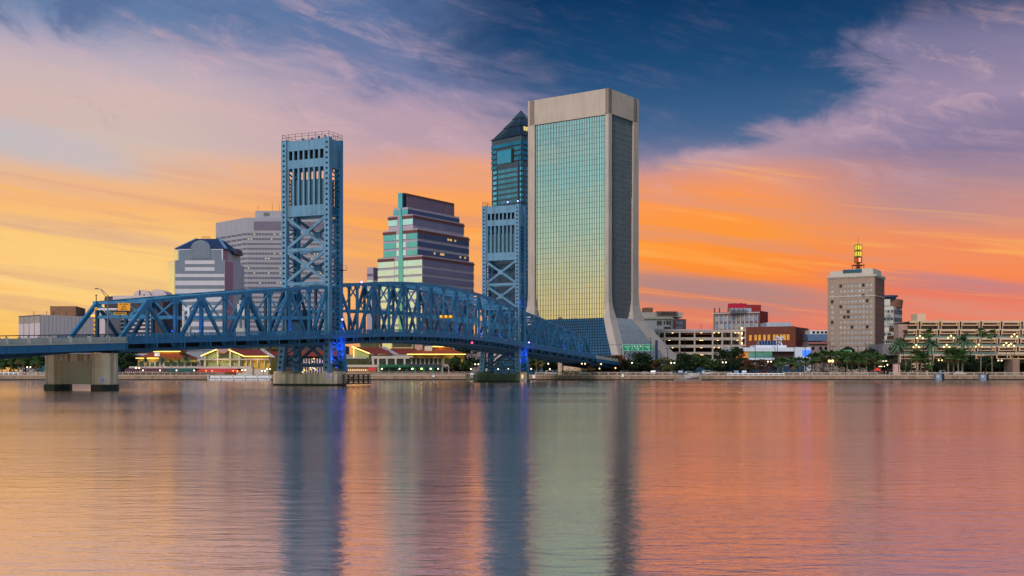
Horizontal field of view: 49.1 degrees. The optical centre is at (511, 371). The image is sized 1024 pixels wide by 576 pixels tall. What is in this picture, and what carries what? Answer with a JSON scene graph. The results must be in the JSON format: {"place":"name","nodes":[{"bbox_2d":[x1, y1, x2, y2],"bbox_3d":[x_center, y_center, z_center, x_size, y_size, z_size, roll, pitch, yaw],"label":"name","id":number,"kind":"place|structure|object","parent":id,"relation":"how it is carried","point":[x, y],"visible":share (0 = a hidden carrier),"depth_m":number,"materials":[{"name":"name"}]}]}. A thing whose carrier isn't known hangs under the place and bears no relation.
{"place":"outdoors","nodes":[
{"label":"outdoors","id":0,"kind":"place"},
{"bbox_2d":[18,306,93,374],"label":"theatre block","id":1,"kind":"structure","parent":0,"point":[60,321],"depth_m":488.78,"materials":[{"name":"concrete"}]},
{"bbox_2d":[95,289,181,374],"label":"striped block","id":2,"kind":"structure","parent":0,"point":[145,293],"depth_m":520.00,"materials":[{"name":"concrete"}]},
{"bbox_2d":[124,350,215,374],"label":"market pavilion","id":3,"kind":"structure","parent":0,"point":[154,356],"depth_m":452.10,"materials":[{"name":"yellow paint"}]},
{"bbox_2d":[168,238,243,336],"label":"office tower","id":4,"kind":"structure","parent":0,"point":[196,265],"depth_m":640.00,"materials":[{"name":"grey concrete"}]},
{"bbox_2d":[195,348,277,374],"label":"market hall","id":5,"kind":"structure","parent":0,"point":[234,360],"depth_m":450.00,"materials":[{"name":"yellow glass"}]},
{"bbox_2d":[216,211,334,333],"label":"office tower","id":6,"kind":"structure","parent":0,"point":[256,240],"depth_m":800.92,"materials":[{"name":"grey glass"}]},
{"bbox_2d":[235,346,348,374],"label":"courtyard range","id":7,"kind":"structure","parent":0,"point":[312,357],"depth_m":473.77,"materials":[{"name":"beige glass"}]},
{"bbox_2d":[367,267,377,328],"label":"tower","id":8,"kind":"structure","parent":0,"point":[372,274],"depth_m":781.28,"materials":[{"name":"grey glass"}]},
{"bbox_2d":[423,345,479,373],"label":"block","id":9,"kind":"structure","parent":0,"point":[474,369],"depth_m":525.00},
{"bbox_2d":[0,374,930,374],"bbox_3d":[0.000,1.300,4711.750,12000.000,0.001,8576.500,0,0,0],"label":"ground","id":10,"kind":"structure","parent":0,"point":[556,374],"depth_m":526.37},
{"bbox_2d":[0,359,7,374],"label":"palm tree","id":11,"kind":"object","parent":10,"relation":"on","point":[2,367],"visible":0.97,"depth_m":435.88,"materials":[{"name":"green plant"}]},
{"bbox_2d":[18,357,29,374],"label":"palm tree","id":12,"kind":"object","parent":10,"relation":"on","point":[23,361],"visible":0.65,"depth_m":435.85,"materials":[{"name":"green plant"}]},
{"bbox_2d":[20,356,44,369],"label":"broadleaf tree","id":13,"kind":"object","parent":10,"relation":"on","point":[29,362],"visible":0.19,"depth_m":459.01,"materials":[{"name":"green plant"}]},
{"bbox_2d":[30,356,44,371],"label":"palm tree","id":14,"kind":"object","parent":10,"relation":"on","point":[37,363],"visible":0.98,"depth_m":435.61,"materials":[{"name":"green plant"}]},
{"bbox_2d":[91,312,120,374],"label":"office block","id":15,"kind":"structure","parent":10,"relation":"on","point":[115,322],"depth_m":501.77,"materials":[{"name":"grey concrete"}]},
{"bbox_2d":[118,352,137,374],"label":"broadleaf tree","id":16,"kind":"object","parent":10,"relation":"on","point":[120,356],"visible":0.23,"depth_m":466.53,"materials":[{"name":"green plant"}]},
{"bbox_2d":[119,353,138,370],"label":"broadleaf tree","id":17,"kind":"object","parent":10,"relation":"on","point":[130,359],"visible":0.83,"depth_m":460.87,"materials":[{"name":"green plant"}]},
{"bbox_2d":[184,349,226,374],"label":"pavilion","id":18,"kind":"object","parent":10,"relation":"on","point":[197,353],"visible":0.07,"depth_m":520.50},
{"bbox_2d":[346,343,441,374],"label":"market hall","id":19,"kind":"structure","parent":10,"relation":"on","point":[371,357],"depth_m":449.40,"materials":[{"name":"beige glass"}]},
{"bbox_2d":[377,193,474,348],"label":"office tower","id":20,"kind":"structure","parent":10,"relation":"on","point":[425,240],"depth_m":755.59,"materials":[{"name":"teal glass"}]},
{"bbox_2d":[407,346,472,372],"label":"market pavilion","id":21,"kind":"structure","parent":10,"relation":"on","point":[433,356],"depth_m":450.25,"materials":[{"name":"beige glass"}]},
{"bbox_2d":[448,355,472,372],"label":"broadleaf tree","id":22,"kind":"object","parent":10,"relation":"on","point":[454,361],"visible":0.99,"depth_m":443.95,"materials":[{"name":"green plant"}]},
{"bbox_2d":[456,348,479,367],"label":"broadleaf tree","id":23,"kind":"object","parent":10,"relation":"on","point":[472,359],"visible":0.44,"depth_m":460.00,"materials":[{"name":"green plant"}]},
{"bbox_2d":[473,354,556,373],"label":"hedge","id":24,"kind":"object","parent":10,"relation":"on","point":[504,365],"visible":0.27,"depth_m":499.92,"materials":[{"name":"green plant"}]},
{"bbox_2d":[521,359,540,374],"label":"broadleaf tree","id":25,"kind":"object","parent":10,"relation":"on","point":[532,366],"visible":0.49,"depth_m":449.85,"materials":[{"name":"green plant"}]},
{"bbox_2d":[539,361,557,371],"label":"broadleaf tree","id":26,"kind":"object","parent":10,"relation":"on","point":[553,366],"visible":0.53,"depth_m":450.61,"materials":[{"name":"green plant"}]},
{"bbox_2d":[557,362,601,374],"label":"abutment","id":27,"kind":"object","parent":10,"relation":"on","point":[561,368],"visible":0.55,"depth_m":451.50,"materials":[{"name":"concrete"}]},
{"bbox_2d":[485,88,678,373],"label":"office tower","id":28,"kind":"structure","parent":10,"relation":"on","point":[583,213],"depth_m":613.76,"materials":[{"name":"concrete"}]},
{"bbox_2d":[601,355,624,374],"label":"broadleaf tree","id":29,"kind":"object","parent":10,"relation":"on","point":[620,357],"visible":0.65,"depth_m":447.28,"materials":[{"name":"green plant"}]},
{"bbox_2d":[622,344,652,374],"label":"road sign","id":30,"kind":"object","parent":10,"relation":"on","point":[635,347],"visible":0.95,"depth_m":462.00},
{"bbox_2d":[623,352,653,374],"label":"broadleaf tree","id":31,"kind":"object","parent":10,"relation":"on","point":[640,358],"visible":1,"depth_m":449.28,"materials":[{"name":"green plant"}]},
{"bbox_2d":[646,359,664,370],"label":"broadleaf tree","id":32,"kind":"object","parent":10,"relation":"on","point":[654,362],"visible":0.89,"depth_m":449.12,"materials":[{"name":"orange plant"}]},
{"bbox_2d":[655,340,657,374],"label":"pylon","id":33,"kind":"object","parent":10,"relation":"on","point":[656,349],"visible":0.71,"depth_m":470.00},
{"bbox_2d":[657,357,671,371],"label":"broadleaf tree","id":34,"kind":"object","parent":10,"relation":"on","point":[666,367],"visible":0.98,"depth_m":447.26,"materials":[{"name":"green plant"}]},
{"bbox_2d":[670,352,696,371],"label":"broadleaf tree","id":35,"kind":"object","parent":10,"relation":"on","point":[683,362],"visible":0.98,"depth_m":446.90,"materials":[{"name":"green plant"}]},
{"bbox_2d":[655,327,745,360],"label":"parking garage","id":36,"kind":"structure","parent":10,"relation":"on","point":[696,341],"depth_m":690.00,"materials":[{"name":"concrete"}]},
{"bbox_2d":[692,353,718,370],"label":"broadleaf tree","id":37,"kind":"object","parent":10,"relation":"on","point":[709,363],"visible":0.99,"depth_m":445.60,"materials":[{"name":"green plant"}]},
{"bbox_2d":[699,354,724,374],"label":"broadleaf tree","id":38,"kind":"object","parent":10,"relation":"on","point":[706,357],"visible":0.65,"depth_m":450.00,"materials":[{"name":"green plant"}]},
{"bbox_2d":[713,349,732,371],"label":"broadleaf tree","id":39,"kind":"object","parent":10,"relation":"on","point":[722,353],"visible":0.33,"depth_m":470.04,"materials":[{"name":"green plant"}]},
{"bbox_2d":[723,346,744,374],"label":"broadleaf tree","id":40,"kind":"object","parent":10,"relation":"on","point":[736,352],"visible":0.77,"depth_m":460.16,"materials":[{"name":"green plant"}]},
{"bbox_2d":[668,366,803,374],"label":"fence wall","id":41,"kind":"structure","parent":10,"relation":"on","point":[699,370],"depth_m":475.00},
{"bbox_2d":[713,305,767,358],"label":"hotel block","id":42,"kind":"structure","parent":10,"relation":"on","point":[752,316],"depth_m":707.76,"materials":[{"name":"concrete"}]},
{"bbox_2d":[728,303,746,311],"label":"rooftop sign","id":43,"kind":"object","parent":42,"relation":"on","point":[737,305],"visible":1,"depth_m":699.00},
{"bbox_2d":[731,357,753,371],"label":"broadleaf tree","id":44,"kind":"object","parent":10,"relation":"on","point":[736,367],"visible":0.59,"depth_m":456.26,"materials":[{"name":"green plant"}]},
{"bbox_2d":[740,359,760,370],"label":"broadleaf tree","id":45,"kind":"object","parent":10,"relation":"on","point":[747,362],"visible":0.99,"depth_m":445.38,"materials":[{"name":"orange plant"}]},
{"bbox_2d":[752,359,768,371],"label":"broadleaf tree","id":46,"kind":"object","parent":10,"relation":"on","point":[760,362],"visible":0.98,"depth_m":444.52,"materials":[{"name":"orange plant"}]},
{"bbox_2d":[722,340,810,374],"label":"museum","id":47,"kind":"structure","parent":10,"relation":"on","point":[766,350],"depth_m":501.00,"materials":[{"name":"white glass"}]},
{"bbox_2d":[760,360,776,370],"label":"broadleaf tree","id":48,"kind":"object","parent":10,"relation":"on","point":[773,368],"visible":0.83,"depth_m":447.79,"materials":[{"name":"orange plant"}]},
{"bbox_2d":[746,322,808,358],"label":"brick block","id":49,"kind":"structure","parent":10,"relation":"on","point":[787,331],"depth_m":607.49,"materials":[{"name":"brick"}]},
{"bbox_2d":[778,357,786,374],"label":"palm tree","id":50,"kind":"object","parent":10,"relation":"on","point":[783,363],"visible":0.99,"depth_m":443.52,"materials":[{"name":"green plant"}]},
{"bbox_2d":[788,357,801,374],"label":"palm tree","id":51,"kind":"object","parent":10,"relation":"on","point":[794,366],"visible":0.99,"depth_m":441.51,"materials":[{"name":"green plant"}]},
{"bbox_2d":[803,330,827,371],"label":"pavilion block","id":52,"kind":"structure","parent":10,"relation":"on","point":[816,341],"depth_m":600.00,"materials":[{"name":"white paint"}]},
{"bbox_2d":[810,352,822,374],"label":"palm tree","id":53,"kind":"object","parent":10,"relation":"on","point":[815,355],"visible":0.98,"depth_m":443.83,"materials":[{"name":"green plant"}]},
{"bbox_2d":[818,350,829,374],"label":"palm tree","id":54,"kind":"object","parent":10,"relation":"on","point":[826,353],"visible":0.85,"depth_m":447.26,"materials":[{"name":"green plant"}]},
{"bbox_2d":[772,357,896,374],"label":"hedge","id":55,"kind":"object","parent":10,"relation":"on","point":[838,369],"visible":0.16,"depth_m":489.86,"materials":[{"name":"green plant"}]},
{"bbox_2d":[830,350,843,374],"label":"palm tree","id":56,"kind":"object","parent":10,"relation":"on","point":[837,353],"visible":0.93,"depth_m":443.68,"materials":[{"name":"green plant"}]},
{"bbox_2d":[834,346,857,374],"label":"broadleaf tree","id":57,"kind":"object","parent":10,"relation":"on","point":[848,348],"visible":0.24,"depth_m":476.59,"materials":[{"name":"green plant"}]},
{"bbox_2d":[841,350,852,374],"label":"palm tree","id":58,"kind":"object","parent":10,"relation":"on","point":[846,359],"visible":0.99,"depth_m":443.50,"materials":[{"name":"green plant"}]},
{"bbox_2d":[827,268,885,371],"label":"brick tower","id":59,"kind":"structure","parent":10,"relation":"on","point":[855,297],"depth_m":565.80,"materials":[{"name":"beige brick"}]},
{"bbox_2d":[831,336,871,369],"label":"windows","id":60,"kind":"structure","parent":59,"relation":"in","point":[844,337],"depth_m":565.03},
{"bbox_2d":[851,244,863,268],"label":"sign mast","id":61,"kind":"object","parent":59,"relation":"on","point":[857,254],"visible":0.98,"depth_m":571.95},
{"bbox_2d":[844,351,873,374],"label":"broadleaf tree","id":62,"kind":"object","parent":10,"relation":"on","point":[860,367],"visible":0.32,"depth_m":468.95,"materials":[{"name":"green plant"}]},
{"bbox_2d":[853,353,864,371],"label":"palm tree","id":63,"kind":"object","parent":10,"relation":"on","point":[858,357],"visible":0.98,"depth_m":445.24,"materials":[{"name":"green plant"}]},
{"bbox_2d":[861,352,872,374],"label":"palm tree","id":64,"kind":"object","parent":10,"relation":"on","point":[865,356],"visible":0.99,"depth_m":443.61,"materials":[{"name":"green plant"}]},
{"bbox_2d":[869,351,880,374],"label":"palm tree","id":65,"kind":"object","parent":10,"relation":"on","point":[873,354],"visible":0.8,"depth_m":449.74,"materials":[{"name":"green plant"}]},
{"bbox_2d":[875,354,885,374],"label":"palm tree","id":66,"kind":"object","parent":10,"relation":"on","point":[879,361],"visible":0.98,"depth_m":445.13,"materials":[{"name":"green plant"}]},
{"bbox_2d":[868,343,893,374],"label":"annex","id":67,"kind":"object","parent":10,"relation":"on","point":[882,348],"visible":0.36,"depth_m":500.22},
{"bbox_2d":[872,353,893,374],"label":"broadleaf tree","id":68,"kind":"object","parent":10,"relation":"on","point":[889,363],"visible":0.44,"depth_m":469.77,"materials":[{"name":"green plant"}]},
{"bbox_2d":[884,295,902,342],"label":"cream tower","id":69,"kind":"structure","parent":10,"relation":"on","point":[893,305],"depth_m":642.15,"materials":[{"name":"concrete"}]},
{"bbox_2d":[887,337,910,371],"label":"palm tree","id":70,"kind":"object","parent":10,"relation":"on","point":[898,344],"visible":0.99,"depth_m":435.19,"materials":[{"name":"green plant"}]},
{"bbox_2d":[899,360,913,370],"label":"broadleaf tree","id":71,"kind":"object","parent":10,"relation":"on","point":[908,366],"visible":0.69,"depth_m":467.08,"materials":[{"name":"green plant"}]},
{"bbox_2d":[908,349,922,374],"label":"palm tree","id":72,"kind":"object","parent":10,"relation":"on","point":[916,352],"visible":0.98,"depth_m":437.38,"materials":[{"name":"green plant"}]},
{"bbox_2d":[914,351,927,374],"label":"palm tree","id":73,"kind":"object","parent":10,"relation":"on","point":[922,361],"visible":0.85,"depth_m":439.85,"materials":[{"name":"green plant"}]},
{"bbox_2d":[922,329,933,359],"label":"palm tree","id":74,"kind":"object","parent":10,"relation":"on","point":[929,333],"visible":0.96,"depth_m":449.88,"materials":[{"name":"green plant"}]},
{"bbox_2d":[923,359,934,374],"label":"palm tree","id":75,"kind":"object","parent":10,"relation":"on","point":[928,366],"visible":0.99,"depth_m":439.32,"materials":[{"name":"green plant"}]},
{"bbox_2d":[921,336,943,374],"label":"palm tree","id":76,"kind":"object","parent":10,"relation":"on","point":[929,344],"visible":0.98,"depth_m":445.20,"materials":[{"name":"green plant"}]},
{"bbox_2d":[933,357,955,374],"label":"broadleaf tree","id":77,"kind":"object","parent":10,"relation":"on","point":[942,365],"visible":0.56,"depth_m":466.72,"materials":[{"name":"green plant"}]},
{"bbox_2d":[940,348,956,374],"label":"palm tree","id":78,"kind":"object","parent":10,"relation":"on","point":[948,358],"visible":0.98,"depth_m":436.96,"materials":[{"name":"green plant"}]},
{"bbox_2d":[946,347,959,374],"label":"palm tree","id":79,"kind":"object","parent":10,"relation":"on","point":[955,349],"visible":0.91,"depth_m":438.72,"materials":[{"name":"green plant"}]},
{"bbox_2d":[883,314,1023,374],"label":"terraced building","id":80,"kind":"structure","parent":10,"relation":"on","point":[942,331],"depth_m":485.20,"materials":[{"name":"concrete"}]},
{"bbox_2d":[952,351,965,374],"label":"palm tree","id":81,"kind":"object","parent":10,"relation":"on","point":[960,354],"visible":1,"depth_m":437.67,"materials":[{"name":"green plant"}]},
{"bbox_2d":[950,332,978,371],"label":"palm tree","id":82,"kind":"object","parent":10,"relation":"on","point":[964,339],"visible":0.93,"depth_m":442.93,"materials":[{"name":"green plant"}]},
{"bbox_2d":[959,348,969,374],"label":"palm tree","id":83,"kind":"object","parent":10,"relation":"on","point":[963,351],"visible":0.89,"depth_m":439.21,"materials":[{"name":"green plant"}]},
{"bbox_2d":[959,354,985,374],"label":"broadleaf tree","id":84,"kind":"object","parent":10,"relation":"on","point":[971,363],"visible":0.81,"depth_m":462.89,"materials":[{"name":"green plant"}]},
{"bbox_2d":[975,328,987,371],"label":"palm tree","id":85,"kind":"object","parent":10,"relation":"on","point":[982,335],"visible":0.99,"depth_m":439.85,"materials":[{"name":"green plant"}]},
{"bbox_2d":[972,356,1000,373],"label":"broadleaf tree","id":86,"kind":"object","parent":10,"relation":"on","point":[987,365],"visible":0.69,"depth_m":467.90,"materials":[{"name":"green plant"}]},
{"bbox_2d":[986,329,997,374],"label":"palm tree","id":87,"kind":"object","parent":10,"relation":"on","point":[990,335],"visible":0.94,"depth_m":445.90,"materials":[{"name":"green plant"}]},
{"bbox_2d":[491,110,527,339],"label":"office tower","id":88,"kind":"structure","parent":0,"point":[509,157],"depth_m":809.26,"materials":[{"name":"blue glass"}]},
{"bbox_2d":[497,148,513,164],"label":"sky window","id":89,"kind":"structure","parent":88,"relation":"in","point":[505,156],"depth_m":811.34,"materials":[{"name":"teal glass"}]},
{"bbox_2d":[0,380,1023,575],"bbox_3d":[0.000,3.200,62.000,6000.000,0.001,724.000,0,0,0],"label":"river","id":90,"kind":"structure","parent":0,"point":[564,478],"depth_m":33.57,"materials":[{"name":"liquid"}]},
{"bbox_2d":[208,374,270,379],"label":"floating dock","id":91,"kind":"object","parent":90,"relation":"on","point":[244,377],"visible":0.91,"depth_m":418.60,"materials":[{"name":"white paint"}]},
{"bbox_2d":[0,131,665,390],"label":"lift bridge","id":92,"kind":"structure","parent":90,"relation":"in","point":[504,233],"depth_m":258.25,"materials":[{"name":"blue paint"}]},
{"bbox_2d":[95,288,108,341],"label":"street light","id":93,"kind":"object","parent":92,"relation":"attached to","point":[107,315],"visible":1,"depth_m":181.90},
{"bbox_2d":[118,302,129,316],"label":"traffic sign","id":94,"kind":"object","parent":92,"relation":"hanging from","point":[123,306],"visible":1,"depth_m":187.00,"materials":[{"name":"orange"}]},
{"bbox_2d":[181,307,191,335],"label":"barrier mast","id":95,"kind":"object","parent":92,"relation":"on","point":[189,330],"visible":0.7,"depth_m":213.80,"materials":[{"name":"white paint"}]},
{"bbox_2d":[236,300,245,335],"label":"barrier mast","id":96,"kind":"object","parent":92,"relation":"on","point":[239,329],"visible":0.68,"depth_m":227.80,"materials":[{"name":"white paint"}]},
{"bbox_2d":[342,374,370,384],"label":"timber fender","id":97,"kind":"object","parent":90,"relation":"on","point":[353,379],"visible":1,"depth_m":256.69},
{"bbox_2d":[466,374,519,381],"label":"timber fender","id":98,"kind":"object","parent":90,"relation":"in","point":[487,376],"visible":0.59,"depth_m":355.42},
{"bbox_2d":[0,375,1023,379],"bbox_3d":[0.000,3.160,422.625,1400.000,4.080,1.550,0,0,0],"label":"seawall","id":99,"kind":"object","parent":90,"relation":"in","point":[578,377],"depth_m":422.00,"materials":[{"name":"concrete"}]},
{"bbox_2d":[118,372,224,374],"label":"balustrade","id":100,"kind":"object","parent":99,"relation":"on","point":[170,373],"visible":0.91,"depth_m":422.05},
{"bbox_2d":[346,371,471,374],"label":"balustrade","id":101,"kind":"object","parent":99,"relation":"on","point":[402,373],"visible":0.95,"depth_m":422.12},
{"bbox_2d":[535,372,671,374],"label":"balustrade","id":102,"kind":"object","parent":99,"relation":"on","point":[599,373],"visible":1,"depth_m":422.05,"materials":[{"name":"concrete"}]},
{"bbox_2d":[727,373,784,375],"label":"guard rail","id":103,"kind":"object","parent":99,"relation":"on","point":[755,373],"visible":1,"depth_m":421.72,"materials":[{"name":"metal"}]},
{"bbox_2d":[783,372,877,374],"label":"balustrade","id":104,"kind":"object","parent":99,"relation":"on","point":[830,373],"visible":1,"depth_m":422.05,"materials":[{"name":"concrete"}]},
{"bbox_2d":[889,372,935,374],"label":"balustrade","id":105,"kind":"object","parent":99,"relation":"on","point":[908,373],"visible":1,"depth_m":422.05,"materials":[{"name":"concrete"}]},
{"bbox_2d":[944,372,983,374],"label":"balustrade","id":106,"kind":"object","parent":99,"relation":"on","point":[964,373],"visible":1,"depth_m":422.05,"materials":[{"name":"concrete"}]},
{"bbox_2d":[986,372,1023,374],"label":"balustrade","id":107,"kind":"object","parent":99,"relation":"on","point":[1004,373],"visible":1,"depth_m":422.05,"materials":[{"name":"concrete"}]},
{"bbox_2d":[520,372,526,381],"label":"navigation hut","id":108,"kind":"object","parent":90,"relation":"in","point":[523,376],"visible":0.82,"depth_m":344.00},
{"bbox_2d":[978,374,988,379],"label":"fender float","id":109,"kind":"object","parent":90,"relation":"on","point":[983,377],"visible":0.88,"depth_m":419.90,"materials":[{"name":"white paint"}]},
{"bbox_2d":[0,0,1023,371],"label":"sky","id":110,"kind":"structure","parent":0,"point":[778,138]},
{"bbox_2d":[642,308,685,331],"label":"corner block","id":111,"kind":"structure","parent":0,"point":[663,320],"depth_m":782.12,"materials":[{"name":"concrete"}]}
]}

